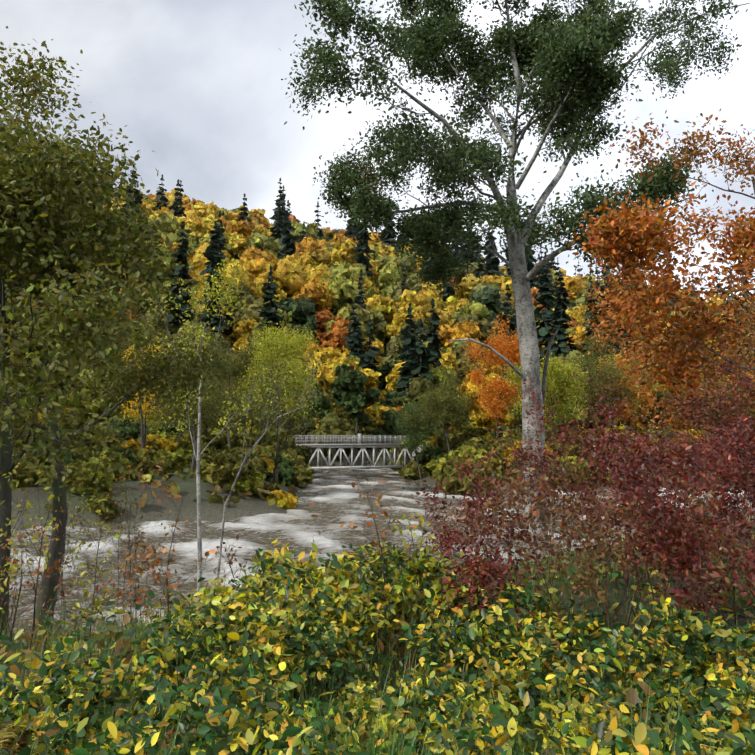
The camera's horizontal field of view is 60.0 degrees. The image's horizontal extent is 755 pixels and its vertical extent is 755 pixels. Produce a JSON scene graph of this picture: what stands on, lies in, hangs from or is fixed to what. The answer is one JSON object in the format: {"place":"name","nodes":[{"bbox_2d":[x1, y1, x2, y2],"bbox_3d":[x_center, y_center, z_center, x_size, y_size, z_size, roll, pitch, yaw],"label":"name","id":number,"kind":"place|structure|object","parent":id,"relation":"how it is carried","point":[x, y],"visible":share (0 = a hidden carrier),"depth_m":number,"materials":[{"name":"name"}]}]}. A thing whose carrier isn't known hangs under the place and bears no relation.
{"place":"outdoors","nodes":[
{"label":"outdoors","id":0,"kind":"place"},
{"bbox_2d":[0,313,754,752],"bbox_3d":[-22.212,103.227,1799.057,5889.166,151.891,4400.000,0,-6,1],"label":"ground","id":1,"kind":"structure","parent":0,"point":[246,505],"depth_m":36.96,"materials":[{"name":"grey soil"}]},
{"bbox_2d":[0,714,196,754],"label":"fern fronds","id":2,"kind":"object","parent":1,"relation":"on","point":[8,733],"visible":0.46,"depth_m":2.95,"materials":[{"name":"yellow plant"}]},
{"bbox_2d":[0,26,232,664],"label":"tree","id":3,"kind":"object","parent":1,"relation":"on","point":[48,200],"depth_m":7.97,"materials":[{"name":"green plant"}]},
{"bbox_2d":[141,253,333,600],"bbox_3d":[-3.898,2.019,18.204,5.304,11.258,4.205,0,-6,1],"label":"tree sapling","id":4,"kind":"object","parent":1,"relation":"on","point":[227,298],"depth_m":18.30,"materials":[{"name":"green plant"}]},
{"bbox_2d":[272,434,422,468],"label":"bridge truss","id":5,"kind":"object","parent":1,"relation":"on","point":[405,457],"visible":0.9,"depth_m":86.43,"materials":[{"name":"metal"}]},
{"bbox_2d":[0,313,754,481],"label":"trees","id":6,"kind":"object","parent":1,"relation":"on","point":[556,377],"depth_m":69.40,"materials":[{"name":"green plant"}]},
{"bbox_2d":[0,455,754,754],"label":"shrubs","id":7,"kind":"object","parent":1,"relation":"on","point":[262,704],"depth_m":3.64,"materials":[{"name":"green plant"}]},
{"bbox_2d":[0,507,754,754],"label":"grass tufts","id":8,"kind":"object","parent":1,"relation":"on","point":[108,646],"visible":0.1,"depth_m":3.95,"materials":[{"name":"green plant"}]},
{"bbox_2d":[12,360,754,522],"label":"bushes","id":9,"kind":"object","parent":1,"relation":"on","point":[220,463],"visible":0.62,"depth_m":63.84,"materials":[{"name":"green plant"}]},
{"bbox_2d":[281,0,749,562],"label":"tree","id":10,"kind":"object","parent":1,"relation":"on","point":[542,42],"depth_m":25.50,"materials":[{"name":"green plant"}]},
{"bbox_2d":[416,327,754,659],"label":"shrub","id":11,"kind":"object","parent":1,"relation":"on","point":[640,509],"depth_m":5.44,"materials":[{"name":"red plant"}]},
{"bbox_2d":[557,109,754,524],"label":"tree","id":12,"kind":"object","parent":1,"relation":"on","point":[626,222],"depth_m":11.43,"materials":[{"name":"orange plant"}]},
{"bbox_2d":[0,0,754,300],"label":"sky","id":13,"kind":"structure","parent":0,"point":[196,84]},
{"bbox_2d":[6,166,754,458],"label":"forest hill","id":14,"kind":"structure","parent":0,"point":[316,278],"depth_m":192.91,"materials":[{"name":"yellow plant"}]},
{"bbox_2d":[5,162,754,397],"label":"conifer trees","id":15,"kind":"object","parent":14,"relation":"on","point":[413,364],"visible":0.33,"depth_m":166.79,"materials":[{"name":"green plant"}]},
{"bbox_2d":[8,468,753,664],"bbox_3d":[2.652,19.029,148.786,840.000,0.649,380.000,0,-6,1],"label":"river water","id":16,"kind":"structure","parent":0,"point":[333,493],"depth_m":31.72,"materials":[{"name":"grey liquid"}]}
]}

